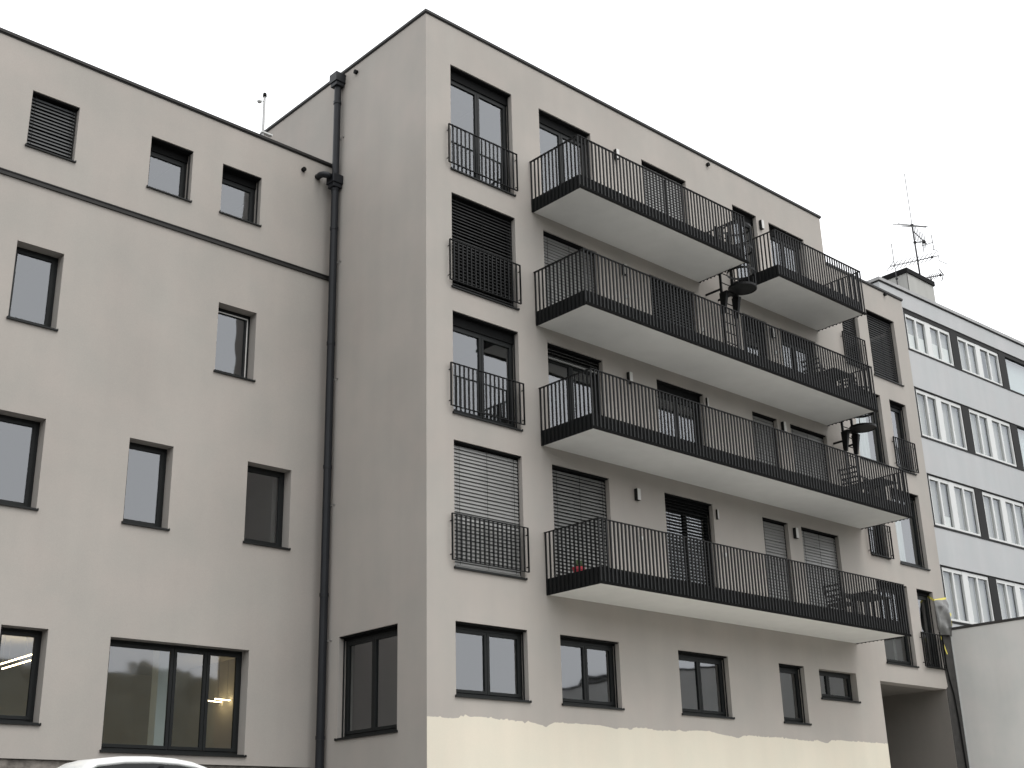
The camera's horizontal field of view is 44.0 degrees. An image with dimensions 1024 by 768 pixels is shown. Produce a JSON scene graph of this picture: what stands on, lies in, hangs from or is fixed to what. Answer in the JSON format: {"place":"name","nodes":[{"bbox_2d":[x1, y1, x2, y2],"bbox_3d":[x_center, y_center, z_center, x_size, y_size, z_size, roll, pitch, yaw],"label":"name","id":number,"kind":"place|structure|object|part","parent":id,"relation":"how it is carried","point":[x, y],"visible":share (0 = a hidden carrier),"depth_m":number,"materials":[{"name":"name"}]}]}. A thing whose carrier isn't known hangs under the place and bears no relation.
{"place":"outdoors","nodes":[
{"label":"outdoors","id":0,"kind":"place"},
{"bbox_2d":[0,0,1023,342],"label":"sky","id":1,"kind":"structure","parent":0,"point":[826,106],"materials":[{"name":"white"}]},
{"bbox_3d":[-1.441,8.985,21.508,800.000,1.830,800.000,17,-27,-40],"label":"ground","id":2,"kind":"structure","parent":0,"visible":0},
{"bbox_2d":[58,756,205,767],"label":"parked car","id":3,"kind":"object","parent":2,"relation":"on","point":[134,762],"visible":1,"depth_m":18.73,"materials":[{"name":"white paint"}]},
{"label":"side window","id":4,"kind":"part","parent":3,"relation":"part of","materials":[{"name":"black glass"}]},
{"bbox_2d":[0,27,331,767],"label":"wing building","id":5,"kind":"structure","parent":2,"relation":"on","point":[164,274],"depth_m":24.87,"materials":[{"name":"paint"}]},
{"bbox_2d":[0,636,31,664],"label":"ceiling lamp","id":6,"kind":"object","parent":5,"relation":"hanging from","point":[16,658],"visible":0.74,"depth_m":23.31,"materials":[{"name":"white"}]},
{"bbox_2d":[2,640,30,668],"bbox_3d":[-9.353,5.054,23.955,0.024,0.519,1.300,17,-27,-40],"label":"ceiling lamp","id":7,"kind":"object","parent":5,"relation":"hanging from","point":[17,663],"visible":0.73,"depth_m":23.86,"materials":[{"name":"white"}]},
{"bbox_2d":[0,414,39,510],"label":"window","id":8,"kind":"structure","parent":5,"relation":"in","point":[35,426],"depth_m":22.75,"materials":[{"name":"black"}]},
{"bbox_2d":[0,627,41,725],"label":"window","id":9,"kind":"structure","parent":5,"relation":"in","point":[37,635],"depth_m":21.71,"materials":[{"name":"black"}]},
{"bbox_2d":[6,247,58,331],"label":"window","id":10,"kind":"structure","parent":5,"relation":"in","point":[54,261],"depth_m":23.89,"materials":[{"name":"black"}]},
{"bbox_2d":[25,91,78,162],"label":"window","id":11,"kind":"structure","parent":5,"relation":"in","point":[55,110],"depth_m":24.86,"materials":[{"name":"black metal"}]},
{"bbox_2d":[121,442,169,530],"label":"window","id":12,"kind":"structure","parent":5,"relation":"in","point":[162,452],"depth_m":24.34,"materials":[{"name":"black"}]},
{"bbox_2d":[146,137,192,202],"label":"window","id":13,"kind":"structure","parent":5,"relation":"in","point":[161,150],"depth_m":26.67,"materials":[{"name":"black"}]},
{"bbox_2d":[99,639,246,757],"bbox_3d":[-6.199,5.804,23.313,2.906,1.995,0.368,17,-27,-40],"label":"window","id":14,"kind":"structure","parent":5,"relation":"in","point":[167,749],"depth_m":23.57,"materials":[{"name":"black"}]},
{"bbox_2d":[215,663,229,700],"bbox_3d":[-6.151,6.292,26.994,0.024,0.869,0.422,-14,-24,31],"label":"ceiling lamp","id":15,"kind":"object","parent":5,"relation":"hanging from","point":[227,685],"visible":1,"depth_m":26.94,"materials":[{"name":"white"}]},
{"bbox_2d":[213,308,255,381],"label":"window","id":16,"kind":"structure","parent":5,"relation":"in","point":[246,319],"depth_m":26.63,"materials":[{"name":"black"}]},
{"bbox_2d":[219,165,261,226],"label":"window","id":17,"kind":"structure","parent":5,"relation":"in","point":[234,178],"depth_m":27.74,"materials":[{"name":"black"}]},
{"bbox_2d":[257,92,272,136],"bbox_3d":[-5.943,-5.810,30.267,0.452,2.696,0.130,17,-27,-40],"label":"weather mast","id":18,"kind":"object","parent":5,"relation":"on","point":[262,132],"visible":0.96,"depth_m":30.47,"materials":[{"name":"grey metal"}]},
{"bbox_2d":[243,466,290,549],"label":"window","id":19,"kind":"structure","parent":5,"relation":"in","point":[279,525],"depth_m":26.06,"materials":[{"name":"black"}]},
{"bbox_2d":[177,8,968,767],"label":"apartment building","id":20,"kind":"structure","parent":2,"relation":"on","point":[503,438],"depth_m":28.16,"materials":[{"name":"beige paint"}]},
{"bbox_2d":[334,624,397,740],"bbox_3d":[-2.695,5.725,24.229,0.293,1.990,1.949,17,-27,-40],"label":"window","id":21,"kind":"structure","parent":20,"relation":"in","point":[373,636],"depth_m":24.46,"materials":[{"name":"black"}]},
{"bbox_2d":[450,65,515,196],"bbox_3d":[-0.729,-5.598,28.203,1.884,2.660,0.293,17,-27,-40],"label":"window","id":22,"kind":"structure","parent":20,"relation":"in","point":[459,79],"depth_m":28.54,"materials":[{"name":"black"}]},
{"bbox_2d":[451,193,519,310],"bbox_3d":[-0.654,-2.803,27.158,1.884,2.230,0.293,17,-27,-40],"label":"window","id":23,"kind":"structure","parent":20,"relation":"in","point":[479,214],"depth_m":27.31,"materials":[{"name":"black"}]},
{"bbox_2d":[453,311,522,431],"bbox_3d":[-0.585,-0.233,26.197,1.884,2.240,0.293,17,-27,-40],"label":"window","id":24,"kind":"structure","parent":20,"relation":"in","point":[482,331],"depth_m":26.47,"materials":[{"name":"black"}]},
{"bbox_2d":[454,440,527,579],"bbox_3d":[-0.512,2.529,25.164,1.884,2.580,0.293,17,-27,-40],"label":"window","id":25,"kind":"structure","parent":20,"relation":"in","point":[482,458],"depth_m":25.23,"materials":[{"name":"black metal"}]},
{"bbox_2d":[455,621,531,702],"bbox_3d":[-0.432,5.318,24.126,1.898,1.396,0.293,17,-27,-40],"label":"window","id":26,"kind":"structure","parent":20,"relation":"in","point":[486,631],"depth_m":24.27,"materials":[{"name":"black"}]},
{"bbox_2d":[539,110,588,184],"bbox_3d":[1.202,-5.020,29.935,1.743,2.627,0.220,17,-27,-40],"label":"balcony door","id":27,"kind":"structure","parent":20,"relation":"in","point":[562,130],"depth_m":30.27,"materials":[{"name":"black"}]},
{"bbox_2d":[543,231,595,305],"bbox_3d":[1.277,-2.225,28.890,1.743,2.197,0.220,17,-27,-40],"label":"balcony door","id":28,"kind":"structure","parent":20,"relation":"in","point":[553,244],"depth_m":28.95,"materials":[{"name":"black"}]},
{"bbox_2d":[547,343,600,419],"bbox_3d":[1.345,0.346,27.929,1.743,2.207,0.220,17,-27,-40],"label":"balcony door","id":29,"kind":"structure","parent":20,"relation":"in","point":[557,355],"depth_m":28.19,"materials":[{"name":"black"}]},
{"bbox_2d":[572,560,582,571],"bbox_3d":[1.341,3.733,25.457,0.265,0.410,0.260,17,-27,-40],"label":"flower pot","id":30,"kind":"object","parent":20,"relation":"on","point":[581,567],"visible":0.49,"depth_m":25.40,"materials":[{"name":"red ceramic"}]},
{"bbox_2d":[552,465,607,576],"bbox_3d":[1.419,3.108,26.896,1.743,2.547,0.220,17,-27,-40],"label":"balcony door","id":31,"kind":"structure","parent":20,"relation":"in","point":[576,481],"depth_m":27.04,"materials":[{"name":"black metal"}]},
{"bbox_2d":[560,635,624,710],"bbox_3d":[1.551,5.911,25.851,1.787,1.396,0.293,17,-27,-40],"label":"window","id":32,"kind":"structure","parent":20,"relation":"in","point":[584,644],"depth_m":26.00,"materials":[{"name":"black"}]},
{"bbox_2d":[614,148,618,159],"bbox_3d":[2.585,-5.671,31.281,0.105,0.270,0.104,17,-27,-40],"label":"wall lamp","id":33,"kind":"object","parent":20,"relation":"attached to","point":[616,150],"visible":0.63,"depth_m":31.25,"materials":[{"name":"metal"}]},
{"bbox_2d":[627,372,632,383],"bbox_3d":[2.718,-0.141,29.199,0.105,0.270,0.104,17,-27,-40],"label":"wall lamp","id":34,"kind":"object","parent":20,"relation":"attached to","point":[630,376],"visible":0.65,"depth_m":29.17,"materials":[{"name":"grey plastic"}]},
{"bbox_2d":[634,488,640,500],"bbox_3d":[2.802,2.466,28.238,0.105,0.270,0.104,17,-27,-40],"label":"wall lamp","id":35,"kind":"object","parent":20,"relation":"attached to","point":[637,492],"visible":1,"depth_m":28.20,"materials":[{"name":"grey plastic"}]},
{"bbox_2d":[641,160,684,221],"bbox_3d":[3.844,-4.231,32.233,1.735,2.627,0.220,17,-27,-40],"label":"balcony door","id":36,"kind":"structure","parent":20,"relation":"in","point":[644,164],"depth_m":32.54,"materials":[{"name":"black"}]},
{"bbox_2d":[651,275,693,330],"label":"balcony door","id":37,"kind":"structure","parent":20,"relation":"in","point":[651,275],"depth_m":31.45,"materials":[{"name":"black"}]},
{"bbox_2d":[656,379,703,444],"bbox_3d":[3.987,1.135,30.227,1.735,2.207,0.220,17,-27,-40],"label":"balcony door","id":38,"kind":"structure","parent":20,"relation":"in","point":[663,386],"depth_m":30.64,"materials":[{"name":"black"}]},
{"bbox_2d":[664,493,712,586],"bbox_3d":[4.060,3.897,29.194,1.735,2.547,0.220,17,-27,-40],"label":"balcony door","id":39,"kind":"structure","parent":20,"relation":"in","point":[682,506],"depth_m":29.53,"materials":[{"name":"black"}]},
{"bbox_2d":[678,650,734,718],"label":"window","id":40,"kind":"structure","parent":20,"relation":"in","point":[698,658],"depth_m":28.34,"materials":[{"name":"black"}]},
{"bbox_2d":[716,509,718,519],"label":"wall lamp","id":41,"kind":"object","parent":20,"relation":"attached to","point":[717,514],"visible":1,"depth_m":30.05,"materials":[{"name":"grey plastic"}]},
{"bbox_2d":[705,221,756,348],"bbox_3d":[5.587,-2.182,31.959,0.720,3.990,1.327,17,-27,-40],"label":"escape ladder","id":42,"kind":"object","parent":20,"relation":"attached to","point":[734,291],"visible":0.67,"depth_m":31.94,"materials":[{"name":"metal"}]},
{"bbox_2d":[732,205,757,272],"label":"balcony door","id":43,"kind":"structure","parent":20,"relation":"in","point":[748,218],"depth_m":34.88,"materials":[{"name":"black"}]},
{"bbox_2d":[743,313,765,357],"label":"balcony door","id":44,"kind":"structure","parent":20,"relation":"in","point":[743,313],"depth_m":33.75,"materials":[{"name":"black"}]},
{"bbox_2d":[759,220,764,229],"bbox_3d":[6.912,-4.407,35.057,0.105,0.270,0.104,17,-27,-40],"label":"wall lamp","id":45,"kind":"object","parent":20,"relation":"attached to","point":[761,225],"visible":1,"depth_m":35.02,"materials":[{"name":"grey plastic"}]},
{"bbox_2d":[752,412,777,466],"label":"balcony door","id":46,"kind":"structure","parent":20,"relation":"in","point":[759,418],"depth_m":32.60,"materials":[{"name":"black glass"}]},
{"bbox_2d":[762,517,791,600],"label":"balcony door","id":47,"kind":"structure","parent":20,"relation":"in","point":[774,529],"depth_m":31.56,"materials":[{"name":"black"}]},
{"bbox_2d":[781,421,786,431],"bbox_3d":[7.089,1.117,33.020,0.105,0.270,0.104,17,-27,-40],"label":"wall lamp","id":48,"kind":"object","parent":20,"relation":"attached to","point":[783,426],"visible":0.86,"depth_m":32.99,"materials":[{"name":"grey plastic"}]},
{"bbox_2d":[768,223,801,272],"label":"balcony door","id":49,"kind":"structure","parent":20,"relation":"in","point":[771,227],"depth_m":35.95,"materials":[{"name":"black"}]},
{"bbox_2d":[779,664,811,725],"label":"window","id":50,"kind":"structure","parent":20,"relation":"in","point":[783,668],"depth_m":30.55,"materials":[{"name":"black"}]},
{"bbox_2d":[793,528,798,538],"bbox_3d":[7.189,3.776,32.055,0.105,0.270,0.104,17,-27,-40],"label":"wall lamp","id":51,"kind":"object","parent":20,"relation":"attached to","point":[796,533],"visible":1,"depth_m":32.02,"materials":[{"name":"grey plastic"}]},
{"bbox_2d":[781,330,814,372],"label":"balcony door","id":52,"kind":"structure","parent":20,"relation":"in","point":[784,330],"depth_m":34.92,"materials":[{"name":"black"}]},
{"bbox_2d":[790,424,827,481],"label":"balcony door","id":53,"kind":"structure","parent":20,"relation":"in","point":[795,430],"depth_m":33.85,"materials":[{"name":"black glass"}]},
{"bbox_2d":[800,357,830,382],"bbox_3d":[7.948,-0.160,33.057,0.525,0.903,0.610,-16,-25,34],"label":"garden chair","id":54,"kind":"object","parent":20,"relation":"on","point":[819,371],"visible":0.09,"depth_m":32.90,"materials":[{"name":"black metal"}]},
{"bbox_2d":[801,527,842,610],"bbox_3d":[7.941,5.056,32.570,1.670,2.547,0.220,17,-27,-40],"label":"balcony door","id":55,"kind":"structure","parent":20,"relation":"in","point":[815,539],"depth_m":32.80,"materials":[{"name":"black"}]},
{"bbox_2d":[812,367,852,391],"bbox_3d":[8.536,0.098,33.550,0.900,0.735,0.700,17,-27,-40],"label":"garden table","id":56,"kind":"object","parent":20,"relation":"on","point":[836,376],"visible":0.12,"depth_m":33.55,"materials":[{"name":"black metal"}]},
{"bbox_2d":[823,583,855,610],"bbox_3d":[8.055,5.376,31.034,0.610,0.903,0.525,17,-27,-40],"label":"garden chair","id":57,"kind":"object","parent":20,"relation":"on","point":[838,598],"visible":0.24,"depth_m":31.00,"materials":[{"name":"black metal"}]},
{"bbox_2d":[819,670,860,702],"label":"window","id":58,"kind":"structure","parent":20,"relation":"in","point":[826,674],"depth_m":31.71,"materials":[{"name":"black"}]},
{"bbox_2d":[839,377,857,393],"bbox_3d":[8.978,0.204,34.105,0.525,0.903,0.610,-16,-25,34],"label":"garden chair","id":59,"kind":"object","parent":20,"relation":"on","point":[849,384],"visible":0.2,"depth_m":34.17,"materials":[{"name":"black metal"}]},
{"bbox_2d":[842,318,865,369],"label":"window","id":60,"kind":"structure","parent":20,"relation":"in","point":[852,321],"depth_m":37.10,"materials":[{"name":"black"}]},
{"bbox_2d":[838,466,870,493],"bbox_3d":[8.893,2.642,32.805,0.525,0.903,0.610,-19,-27,39],"label":"garden chair","id":61,"kind":"object","parent":20,"relation":"on","point":[852,481],"visible":0.11,"depth_m":32.72,"materials":[{"name":"black metal"}]},
{"bbox_2d":[833,386,876,484],"bbox_3d":[9.352,1.717,34.242,0.720,3.580,1.167,17,-27,-40],"label":"escape ladder","id":62,"kind":"object","parent":20,"relation":"on","point":[854,430],"visible":0.38,"depth_m":34.35,"materials":[{"name":"metal"}]},
{"bbox_2d":[841,592,889,618],"bbox_3d":[8.904,5.684,31.677,0.700,0.735,1.200,-20,-27,40],"label":"garden table","id":63,"kind":"object","parent":20,"relation":"on","point":[869,599],"visible":0.28,"depth_m":31.67,"materials":[{"name":"black metal"}]},
{"bbox_2d":[856,388,890,467],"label":"window","id":64,"kind":"structure","parent":20,"relation":"in","point":[864,442],"depth_m":36.49,"materials":[{"name":"black"}]},
{"bbox_2d":[864,480,890,559],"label":"window","id":65,"kind":"structure","parent":20,"relation":"in","point":[864,480],"depth_m":35.10,"materials":[{"name":"black"}]},
{"bbox_2d":[862,477,897,502],"bbox_3d":[9.739,2.951,33.452,0.800,0.735,0.600,17,-27,-40],"label":"garden table","id":66,"kind":"object","parent":20,"relation":"on","point":[881,485],"visible":0.35,"depth_m":33.49,"materials":[{"name":"black metal"}]},
{"bbox_2d":[866,310,903,386],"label":"window","id":67,"kind":"structure","parent":20,"relation":"in","point":[872,318],"depth_m":38.24,"materials":[{"name":"black"}]},
{"bbox_2d":[877,580,918,667],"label":"window","id":68,"kind":"structure","parent":20,"relation":"in","point":[889,661],"depth_m":34.50,"materials":[{"name":"black metal"}]},
{"bbox_2d":[889,400,916,474],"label":"window","id":69,"kind":"structure","parent":20,"relation":"in","point":[895,407],"depth_m":37.73,"materials":[{"name":"black"}]},
{"bbox_2d":[891,489,930,570],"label":"window","id":70,"kind":"structure","parent":20,"relation":"in","point":[912,497],"depth_m":36.39,"materials":[{"name":"black"}]},
{"bbox_2d":[916,589,944,669],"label":"window","id":71,"kind":"structure","parent":20,"relation":"in","point":[921,595],"depth_m":35.75,"materials":[{"name":"black"}]},
{"bbox_2d":[929,596,951,653],"bbox_3d":[12.234,6.818,35.835,0.752,1.661,0.270,9,-23,-26],"label":"plastic sheet","id":72,"kind":"object","parent":20,"relation":"attached to","point":[943,615],"visible":1,"depth_m":35.81,"materials":[{"name":"grey plastic"}]},
{"bbox_2d":[867,267,1023,626],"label":"office building","id":73,"kind":"structure","parent":2,"relation":"on","point":[968,377],"depth_m":41.44,"materials":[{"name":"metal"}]},
{"bbox_2d":[891,243,897,284],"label":"antenna rod","id":74,"kind":"object","parent":73,"relation":"on","point":[896,278],"visible":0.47,"depth_m":47.34,"materials":[{"name":"grey metal"}]},
{"bbox_2d":[887,173,946,280],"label":"antenna mast","id":75,"kind":"object","parent":73,"relation":"on","point":[911,225],"visible":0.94,"depth_m":49.87,"materials":[{"name":"grey metal"}]},
{"bbox_2d":[905,314,953,365],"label":"window","id":76,"kind":"structure","parent":73,"relation":"in","point":[940,352],"depth_m":41.79,"materials":[{"name":"grey plastic"}]},
{"bbox_2d":[916,389,966,449],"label":"window","id":77,"kind":"structure","parent":73,"relation":"in","point":[939,403],"depth_m":40.84,"materials":[{"name":"grey plastic"}]},
{"bbox_2d":[928,475,980,535],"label":"window","id":78,"kind":"structure","parent":73,"relation":"in","point":[956,512],"depth_m":39.84,"materials":[{"name":"grey plastic"}]},
{"bbox_2d":[942,567,993,623],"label":"window","id":79,"kind":"structure","parent":73,"relation":"in","point":[972,617],"depth_m":38.82,"materials":[{"name":"grey plastic"}]},
{"bbox_2d":[957,336,1002,385],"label":"window","id":80,"kind":"structure","parent":73,"relation":"in","point":[967,345],"depth_m":43.71,"materials":[{"name":"grey"}]},
{"bbox_2d":[969,409,1016,466],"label":"window","id":81,"kind":"structure","parent":73,"relation":"in","point":[990,422],"depth_m":42.81,"materials":[{"name":"grey"}]},
{"bbox_2d":[982,492,1023,547],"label":"window","id":82,"kind":"structure","parent":73,"relation":"in","point":[1004,503],"depth_m":41.75,"materials":[{"name":"grey plastic"}]},
{"bbox_2d":[996,579,1023,619],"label":"window","id":83,"kind":"structure","parent":73,"relation":"in","point":[1018,592],"depth_m":40.59,"materials":[{"name":"grey plastic"}]},
{"bbox_2d":[1006,362,1023,394],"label":"window","id":84,"kind":"structure","parent":73,"relation":"in","point":[1015,373],"depth_m":45.62,"materials":[{"name":"white glass"}]},
{"bbox_2d":[1018,431,1023,464],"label":"window","id":85,"kind":"structure","parent":73,"relation":"in","point":[1021,435],"depth_m":44.48,"materials":[{"name":"white"}]},
{"bbox_2d":[950,616,1023,767],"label":"concrete building","id":86,"kind":"structure","parent":2,"relation":"on","point":[988,657],"depth_m":34.72,"materials":[{"name":"grey"}]}
]}

